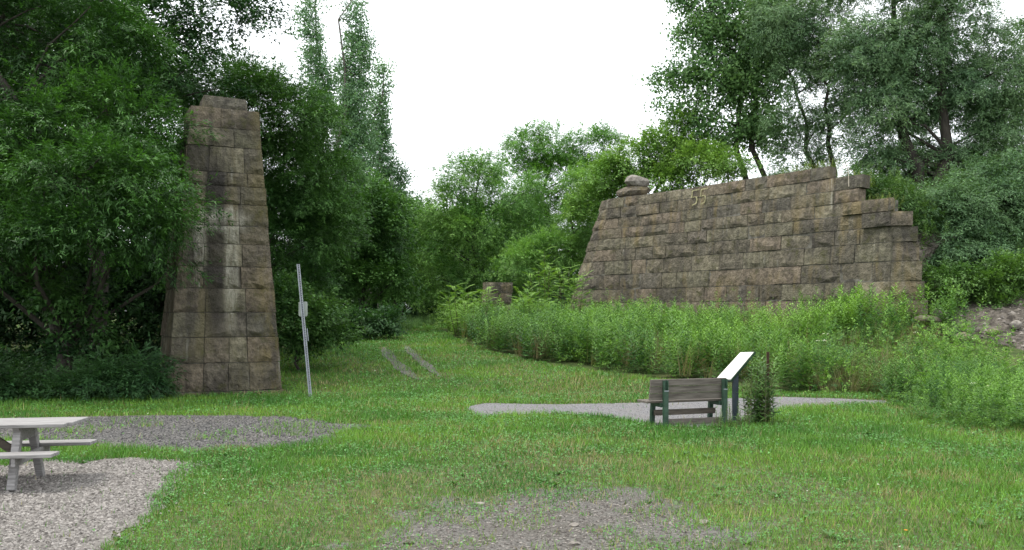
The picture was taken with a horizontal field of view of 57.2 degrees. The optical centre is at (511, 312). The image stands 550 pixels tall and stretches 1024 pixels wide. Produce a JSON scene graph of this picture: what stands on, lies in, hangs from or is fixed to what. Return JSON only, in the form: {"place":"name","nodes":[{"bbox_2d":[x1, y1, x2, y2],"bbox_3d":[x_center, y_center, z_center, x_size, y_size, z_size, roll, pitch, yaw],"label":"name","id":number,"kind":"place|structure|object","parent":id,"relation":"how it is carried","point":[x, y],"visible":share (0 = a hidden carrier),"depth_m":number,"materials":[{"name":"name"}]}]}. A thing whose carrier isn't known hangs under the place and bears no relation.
{"place":"outdoors","nodes":[
{"label":"outdoors","id":0,"kind":"place"},
{"bbox_2d":[387,312,543,329],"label":"tall grass","id":1,"kind":"structure","parent":0,"point":[417,320],"depth_m":49.97,"materials":[{"name":"green plant"}]},
{"bbox_2d":[0,315,1023,549],"bbox_3d":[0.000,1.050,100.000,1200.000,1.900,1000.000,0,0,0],"label":"ground","id":2,"kind":"structure","parent":0,"point":[667,375],"depth_m":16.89,"materials":[{"name":"green plant"}]},
{"bbox_2d":[0,22,65,326],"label":"grove tree","id":3,"kind":"object","parent":2,"relation":"on","point":[17,81],"visible":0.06,"depth_m":29.46,"materials":[{"name":"green plant"}]},
{"bbox_2d":[0,344,78,401],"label":"shrub","id":4,"kind":"object","parent":2,"relation":"on","point":[10,388],"visible":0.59,"depth_m":21.46,"materials":[{"name":"green plant"}]},
{"bbox_2d":[0,0,91,325],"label":"grove tree","id":5,"kind":"object","parent":2,"relation":"on","point":[69,29],"visible":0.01,"depth_m":40.61,"materials":[{"name":"green plant"}]},
{"bbox_2d":[0,2,131,356],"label":"grove tree","id":6,"kind":"object","parent":2,"relation":"on","point":[6,290],"visible":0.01,"depth_m":29.81,"materials":[{"name":"green plant"}]},
{"bbox_2d":[2,262,152,395],"bbox_3d":[-10.539,0.476,22.405,3.085,3.457,2.912,0,0,-40],"label":"shrub","id":7,"kind":"object","parent":2,"relation":"on","point":[37,302],"visible":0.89,"depth_m":22.05,"materials":[{"name":"green plant"}]},
{"bbox_2d":[0,341,159,395],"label":"hollow plants","id":8,"kind":"object","parent":2,"relation":"on","point":[23,363],"visible":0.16,"depth_m":26.22,"materials":[{"name":"green plant"}]},
{"bbox_2d":[0,224,170,364],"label":"grove brush","id":9,"kind":"object","parent":2,"relation":"on","point":[144,331],"visible":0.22,"depth_m":29.21,"materials":[{"name":"green plant"}]},
{"bbox_2d":[15,334,188,402],"bbox_3d":[-9.303,1.424,21.300,3.981,2.037,2.385,0,0,0],"label":"shrub","id":10,"kind":"object","parent":2,"relation":"on","point":[84,377],"visible":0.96,"depth_m":21.11,"materials":[{"name":"green plant"}]},
{"bbox_2d":[0,457,208,549],"bbox_3d":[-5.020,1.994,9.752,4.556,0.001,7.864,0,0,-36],"label":"gravel pad","id":11,"kind":"object","parent":2,"relation":"on","point":[132,519],"visible":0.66,"depth_m":9.64,"materials":[{"name":"grey gravel"}]},
{"bbox_2d":[0,417,96,490],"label":"picnic table","id":12,"kind":"object","parent":11,"relation":"on","point":[24,428],"visible":0.98,"depth_m":10.76,"materials":[{"name":"grey wood"}]},
{"bbox_2d":[25,0,183,254],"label":"grove tree","id":13,"kind":"object","parent":2,"relation":"on","point":[142,94],"depth_m":44.48,"materials":[{"name":"green plant"}]},
{"bbox_2d":[0,0,238,396],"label":"locust tree","id":14,"kind":"object","parent":2,"relation":"on","point":[51,230],"visible":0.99,"depth_m":21.03,"materials":[{"name":"green plant"}]},
{"bbox_2d":[68,51,193,344],"bbox_3d":[-12.863,-3.764,32.815,6.717,10.808,5.335,0,0,2],"label":"grove tree","id":15,"kind":"object","parent":2,"relation":"on","point":[178,149],"visible":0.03,"depth_m":32.35,"materials":[{"name":"green plant"}]},
{"bbox_2d":[0,0,298,364],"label":"tall tree","id":16,"kind":"object","parent":2,"relation":"on","point":[193,34],"visible":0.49,"depth_m":26.29,"materials":[{"name":"green plant"}]},
{"bbox_2d":[147,125,183,284],"bbox_3d":[-11.949,-3.145,37.004,4.519,9.155,5.690,0,0,12],"label":"grove tree","id":17,"kind":"object","parent":2,"relation":"on","point":[174,144],"depth_m":35.84,"materials":[{"name":"green plant"}]},
{"bbox_2d":[0,415,369,451],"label":"cinder patch","id":18,"kind":"object","parent":2,"relation":"on","point":[190,431],"visible":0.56,"depth_m":15.71,"materials":[{"name":"grey gravel"}]},
{"bbox_2d":[157,95,283,397],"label":"stone pier","id":19,"kind":"structure","parent":2,"relation":"on","point":[220,333],"depth_m":22.82,"materials":[{"name":"stone"}]},
{"bbox_2d":[142,40,383,325],"bbox_3d":[-8.080,-3.458,30.859,7.805,10.804,5.630,0,0,0],"label":"dense tree","id":20,"kind":"object","parent":2,"relation":"on","point":[289,208],"visible":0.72,"depth_m":30.02,"materials":[{"name":"green plant"}]},
{"bbox_2d":[264,172,335,322],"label":"grove tree","id":21,"kind":"object","parent":2,"relation":"on","point":[296,254],"visible":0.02,"depth_m":42.99,"materials":[{"name":"green plant"}]},
{"bbox_2d":[297,264,311,396],"bbox_3d":[-4.908,0.480,22.234,0.376,3.243,0.072,0,0,0],"label":"sign post","id":22,"kind":"object","parent":2,"relation":"on","point":[303,309],"visible":0.99,"depth_m":22.21,"materials":[{"name":"metal"}]},
{"bbox_2d":[285,0,340,298],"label":"poplar","id":23,"kind":"object","parent":2,"relation":"on","point":[320,69],"visible":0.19,"depth_m":51.65,"materials":[{"name":"green plant"}]},
{"bbox_2d":[273,267,367,370],"bbox_3d":[-6.043,0.346,27.414,3.615,3.318,3.081,0,0,0],"label":"shrub","id":24,"kind":"object","parent":2,"relation":"on","point":[317,325],"visible":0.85,"depth_m":26.91,"materials":[{"name":"green plant"}]},
{"bbox_2d":[281,317,405,367],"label":"undergrowth","id":25,"kind":"object","parent":2,"relation":"on","point":[310,349],"visible":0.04,"depth_m":29.79,"materials":[{"name":"green plant"}]},
{"bbox_2d":[319,0,385,317],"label":"poplar","id":26,"kind":"object","parent":2,"relation":"on","point":[356,86],"visible":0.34,"depth_m":49.61,"materials":[{"name":"green plant"}]},
{"bbox_2d":[306,167,427,323],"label":"tree","id":27,"kind":"object","parent":2,"relation":"on","point":[378,263],"visible":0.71,"depth_m":43.36,"materials":[{"name":"green plant"}]},
{"bbox_2d":[324,297,414,340],"bbox_3d":[-6.097,0.408,38.201,4.288,2.088,2.975,0,0,0],"label":"shrub","id":28,"kind":"object","parent":2,"relation":"on","point":[381,322],"visible":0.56,"depth_m":37.83,"materials":[{"name":"green plant"}]},
{"bbox_2d":[364,58,417,312],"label":"poplar","id":29,"kind":"object","parent":2,"relation":"on","point":[392,172],"visible":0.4,"depth_m":53.72,"materials":[{"name":"green plant"}]},
{"bbox_2d":[381,347,418,379],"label":"wheel track","id":30,"kind":"structure","parent":2,"relation":"on","point":[401,365],"depth_m":28.45,"materials":[{"name":"grey gravel"}]},
{"bbox_2d":[371,198,442,317],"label":"tree","id":31,"kind":"object","parent":2,"relation":"on","point":[413,221],"visible":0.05,"depth_m":57.04,"materials":[{"name":"green plant"}]},
{"bbox_2d":[402,186,432,206],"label":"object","id":32,"kind":"object","parent":2,"relation":"on","point":[419,195],"visible":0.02,"depth_m":89.63,"materials":[{"name":"green plant"}]},
{"bbox_2d":[404,346,438,375],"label":"wheel track","id":33,"kind":"structure","parent":2,"relation":"on","point":[417,357],"depth_m":29.38,"materials":[{"name":"grey gravel"}]},
{"bbox_2d":[280,266,579,318],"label":"brush","id":34,"kind":"object","parent":2,"relation":"on","point":[374,305],"visible":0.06,"depth_m":59.68,"materials":[{"name":"green plant"}]},
{"bbox_2d":[482,115,633,298],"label":"spreading tree","id":35,"kind":"object","parent":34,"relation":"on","point":[544,159],"visible":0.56,"depth_m":61.33,"materials":[{"name":"green plant"}]},
{"bbox_2d":[280,199,595,315],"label":"brush","id":36,"kind":"object","parent":2,"relation":"on","point":[498,244],"visible":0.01,"depth_m":67.25,"materials":[{"name":"green plant"}]},
{"bbox_2d":[426,195,500,283],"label":"tree","id":37,"kind":"object","parent":2,"relation":"on","point":[462,253],"visible":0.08,"depth_m":66.83,"materials":[{"name":"green plant"}]},
{"bbox_2d":[437,283,497,336],"bbox_3d":[-1.851,-0.068,39.176,2.637,2.358,2.108,0,0,27],"label":"sumac sprout","id":38,"kind":"object","parent":2,"relation":"on","point":[464,301],"visible":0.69,"depth_m":39.34,"materials":[{"name":"green plant"}]},
{"bbox_2d":[391,141,569,320],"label":"feathery tree","id":39,"kind":"object","parent":2,"relation":"on","point":[461,212],"visible":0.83,"depth_m":52.18,"materials":[{"name":"green plant"}]},
{"bbox_2d":[482,282,513,317],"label":"ruined stub","id":40,"kind":"object","parent":2,"relation":"on","point":[504,291],"visible":0.63,"depth_m":44.40,"materials":[{"name":"stone"}]},
{"bbox_2d":[0,370,1023,549],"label":"lawn weeds","id":41,"kind":"object","parent":2,"relation":"on","point":[979,520],"visible":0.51,"depth_m":10.74,"materials":[{"name":"green plant"}]},
{"bbox_2d":[485,187,552,250],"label":"tree","id":42,"kind":"object","parent":2,"relation":"on","point":[505,216],"visible":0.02,"depth_m":74.07,"materials":[{"name":"green plant"}]},
{"bbox_2d":[511,284,553,335],"bbox_3d":[0.941,-0.011,38.377,2.577,2.327,1.889,0,0,-35],"label":"sumac sprout","id":43,"kind":"object","parent":2,"relation":"on","point":[524,298],"visible":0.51,"depth_m":38.12,"materials":[{"name":"green plant"}]},
{"bbox_2d":[523,246,559,310],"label":"sumac sprout","id":44,"kind":"object","parent":2,"relation":"on","point":[544,282],"visible":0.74,"depth_m":40.14,"materials":[{"name":"green plant"}]},
{"bbox_2d":[483,156,601,302],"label":"feathery tree","id":45,"kind":"object","parent":2,"relation":"on","point":[524,251],"visible":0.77,"depth_m":49.38,"materials":[{"name":"green plant"}]},
{"bbox_2d":[550,265,592,315],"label":"sumac sprout","id":46,"kind":"object","parent":2,"relation":"on","point":[568,288],"visible":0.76,"depth_m":41.53,"materials":[{"name":"green plant"}]},
{"bbox_2d":[447,301,934,384],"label":"seed stalks","id":47,"kind":"object","parent":2,"relation":"on","point":[520,346],"visible":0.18,"depth_m":27.99,"materials":[{"name":"green plant"}]},
{"bbox_2d":[436,278,986,387],"bbox_3d":[3.159,0.396,35.976,12.454,3.010,25.839,0,0,-38],"label":"weed thicket","id":48,"kind":"object","parent":2,"relation":"on","point":[841,306],"visible":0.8,"depth_m":30.01,"materials":[{"name":"green plant"}]},
{"bbox_2d":[421,287,1023,395],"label":"weed clumps","id":49,"kind":"object","parent":2,"relation":"on","point":[939,345],"visible":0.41,"depth_m":27.34,"materials":[{"name":"green plant"}]},
{"bbox_2d":[715,406,741,430],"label":"weed plant","id":50,"kind":"object","parent":2,"relation":"on","point":[720,421],"visible":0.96,"depth_m":15.98,"materials":[{"name":"green plant"}]},
{"bbox_2d":[717,352,755,422],"bbox_3d":[4.064,1.379,17.046,0.674,1.342,0.295,0,0,0],"label":"information panel","id":51,"kind":"object","parent":2,"relation":"on","point":[732,370],"visible":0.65,"depth_m":16.95,"materials":[{"name":"green paint"}]},
{"bbox_2d":[727,396,751,428],"bbox_3d":[3.984,1.738,16.302,0.493,0.526,0.547,0,0,0],"label":"weed plant","id":52,"kind":"object","parent":2,"relation":"on","point":[746,419],"visible":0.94,"depth_m":16.21,"materials":[{"name":"green plant"}]},
{"bbox_2d":[570,166,931,331],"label":"stone wall","id":53,"kind":"structure","parent":2,"relation":"on","point":[784,237],"depth_m":37.63,"materials":[{"name":"stone"}]},
{"bbox_2d":[616,186,650,196],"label":"boulder","id":54,"kind":"object","parent":53,"relation":"on","point":[631,191],"visible":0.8,"depth_m":44.13,"materials":[{"name":"stone"}]},
{"bbox_2d":[625,175,649,186],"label":"boulder","id":55,"kind":"object","parent":54,"relation":"on","point":[633,180],"visible":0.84,"depth_m":44.17,"materials":[{"name":"grey stone"}]},
{"bbox_2d":[783,155,903,207],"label":"wall top plants","id":56,"kind":"object","parent":53,"relation":"on","point":[797,168],"depth_m":35.31,"materials":[{"name":"green plant"}]},
{"bbox_2d":[838,161,851,186],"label":"dead branch","id":57,"kind":"object","parent":53,"relation":"attached to","point":[848,174],"visible":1,"depth_m":34.10,"materials":[{"name":"grey wood"}]},
{"bbox_2d":[738,353,781,424],"bbox_3d":[4.422,1.362,16.808,0.889,1.281,1.037,0,0,0],"label":"weed plant","id":58,"kind":"object","parent":2,"relation":"on","point":[760,405],"visible":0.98,"depth_m":16.72,"materials":[{"name":"green plant"}]},
{"bbox_2d":[767,352,769,413],"bbox_3d":[4.666,1.410,17.113,0.055,1.380,0.039,0,0,0],"label":"metal stake","id":59,"kind":"object","parent":2,"relation":"on","point":[768,373],"visible":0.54,"depth_m":17.09,"materials":[{"name":"metal"}]},
{"bbox_2d":[741,320,944,393],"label":"dry grass","id":60,"kind":"structure","parent":2,"relation":"on","point":[855,384],"depth_m":24.10,"materials":[{"name":"green plant"}]},
{"bbox_2d":[752,310,958,392],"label":"rough weeds","id":61,"kind":"object","parent":2,"relation":"on","point":[863,345],"visible":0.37,"depth_m":27.27,"materials":[{"name":"green plant"}]},
{"bbox_2d":[914,315,941,325],"bbox_3d":[13.433,0.274,30.326,0.801,0.360,0.916,0,0,33],"label":"rock","id":62,"kind":"object","parent":2,"relation":"on","point":[937,319],"visible":0.7,"depth_m":30.08,"materials":[{"name":"stone"}]},
{"bbox_2d":[931,308,942,316],"bbox_3d":[14.058,0.074,30.999,0.301,0.458,0.324,0,0,-43],"label":"rock","id":63,"kind":"object","parent":2,"relation":"on","point":[939,311],"visible":0.31,"depth_m":30.91,"materials":[{"name":"grey stone"}]},
{"bbox_2d":[871,353,1023,429],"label":"bright weeds","id":64,"kind":"object","parent":2,"relation":"on","point":[900,367],"visible":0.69,"depth_m":19.18,"materials":[{"name":"green plant"}]},
{"bbox_2d":[888,338,1023,436],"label":"bright clumps","id":65,"kind":"object","parent":2,"relation":"on","point":[981,402],"visible":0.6,"depth_m":18.81,"materials":[{"name":"green plant"}]},
{"bbox_2d":[956,332,973,340],"bbox_3d":[13.918,0.751,28.804,0.446,0.312,0.571,0,0,-25],"label":"rock","id":66,"kind":"object","parent":2,"relation":"on","point":[965,333],"visible":0.39,"depth_m":28.63,"materials":[{"name":"stone"}]},
{"bbox_2d":[987,328,999,336],"bbox_3d":[14.974,0.618,29.197,0.412,0.272,0.343,0,0,8],"label":"rock","id":67,"kind":"object","parent":2,"relation":"on","point":[995,329],"visible":0.64,"depth_m":29.09,"materials":[{"name":"stone"}]},
{"bbox_2d":[20,0,1023,253],"label":"sky","id":68,"kind":"structure","parent":0,"point":[471,71],"materials":[{"name":"white"}]},
{"bbox_2d":[373,489,729,549],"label":"gravel patch","id":69,"kind":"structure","parent":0,"point":[520,537],"depth_m":8.69,"materials":[{"name":"grey gravel"}]},
{"bbox_2d":[103,457,1019,549],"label":"bare ground","id":70,"kind":"structure","parent":0,"point":[585,542],"depth_m":9.09,"materials":[{"name":"soil"}]},
{"bbox_2d":[569,522,578,526],"bbox_3d":[0.578,1.988,8.779,0.092,0.042,0.103,0,0,-30],"label":"stone","id":71,"kind":"object","parent":70,"relation":"on","point":[574,524],"visible":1,"depth_m":8.75,"materials":[{"name":"beige stone"}]},
{"bbox_2d":[568,541,580,545],"bbox_3d":[0.537,1.988,8.068,0.105,0.039,0.082,0,0,10],"label":"stone","id":72,"kind":"object","parent":70,"relation":"on","point":[571,543],"visible":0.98,"depth_m":8.04,"materials":[{"name":"beige stone"}]},
{"bbox_2d":[594,528,604,532],"bbox_3d":[0.797,1.988,8.547,0.111,0.038,0.081,0,0,-40],"label":"stone","id":73,"kind":"object","parent":70,"relation":"on","point":[599,529],"visible":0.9,"depth_m":8.52,"materials":[{"name":"stone"}]},
{"bbox_2d":[468,397,887,426],"bbox_3d":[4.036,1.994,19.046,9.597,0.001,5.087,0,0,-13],"label":"gravel path","id":74,"kind":"structure","parent":0,"point":[549,408],"depth_m":19.67,"materials":[{"name":"grey gravel"}]},
{"bbox_2d":[637,378,727,426],"bbox_3d":[3.051,1.599,16.791,1.560,0.849,0.576,0,0,-20],"label":"park bench","id":75,"kind":"object","parent":74,"relation":"on","point":[676,390],"visible":0.92,"depth_m":16.69,"materials":[{"name":"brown wood"}]},
{"bbox_2d":[867,186,1023,349],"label":"embankment","id":76,"kind":"structure","parent":0,"point":[995,315],"depth_m":31.14,"materials":[{"name":"grey stone"}]},
{"bbox_2d":[560,106,764,225],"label":"young tree","id":77,"kind":"object","parent":76,"relation":"on","point":[671,167],"visible":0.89,"depth_m":46.25,"materials":[{"name":"green plant"}]},
{"bbox_2d":[632,0,806,179],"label":"cottonwood","id":78,"kind":"object","parent":76,"relation":"on","point":[738,81],"visible":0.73,"depth_m":46.38,"materials":[{"name":"green plant"}]},
{"bbox_2d":[734,0,881,176],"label":"willow","id":79,"kind":"object","parent":76,"relation":"on","point":[791,19],"visible":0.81,"depth_m":43.56,"materials":[{"name":"green plant"}]},
{"bbox_2d":[674,156,1023,303],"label":"hill undergrowth","id":80,"kind":"object","parent":76,"relation":"on","point":[924,239],"visible":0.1,"depth_m":35.02,"materials":[{"name":"green plant"}]},
{"bbox_2d":[836,161,945,264],"bbox_3d":[14.184,-3.691,35.228,4.356,4.163,2.544,0,0,13],"label":"shrub","id":81,"kind":"object","parent":76,"relation":"on","point":[878,185],"visible":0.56,"depth_m":34.80,"materials":[{"name":"green plant"}]},
{"bbox_2d":[882,118,933,172],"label":"hill tree","id":82,"kind":"object","parent":76,"relation":"on","point":[925,136],"visible":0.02,"depth_m":59.12,"materials":[{"name":"green plant"}]},
{"bbox_2d":[808,0,1023,187],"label":"willow","id":83,"kind":"object","parent":76,"relation":"on","point":[889,66],"visible":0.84,"depth_m":40.45,"materials":[{"name":"green plant"}]},
{"bbox_2d":[897,144,1023,272],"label":"willow bush","id":84,"kind":"object","parent":76,"relation":"on","point":[983,198],"visible":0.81,"depth_m":34.81,"materials":[{"name":"green plant"}]},
{"bbox_2d":[919,254,1023,348],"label":"rubble","id":85,"kind":"object","parent":76,"relation":"on","point":[1002,316],"visible":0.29,"depth_m":30.62,"materials":[{"name":"grey stone"}]},
{"bbox_2d":[922,247,1023,314],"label":"shrub","id":86,"kind":"object","parent":76,"relation":"on","point":[969,281],"visible":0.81,"depth_m":32.08,"materials":[{"name":"green plant"}]},
{"bbox_2d":[951,102,1018,149],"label":"hill tree","id":87,"kind":"object","parent":76,"relation":"on","point":[980,127],"visible":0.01,"depth_m":56.09,"materials":[{"name":"green plant"}]},
{"bbox_2d":[1005,14,1023,146],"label":"hill tree","id":88,"kind":"object","parent":76,"relation":"on","point":[1020,26],"visible":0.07,"depth_m":47.08,"materials":[{"name":"green plant"}]},
{"bbox_2d":[1009,320,1022,329],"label":"rock","id":89,"kind":"object","parent":76,"relation":"on","point":[1017,324],"visible":0.97,"depth_m":29.68,"materials":[{"name":"beige stone"}]}
]}

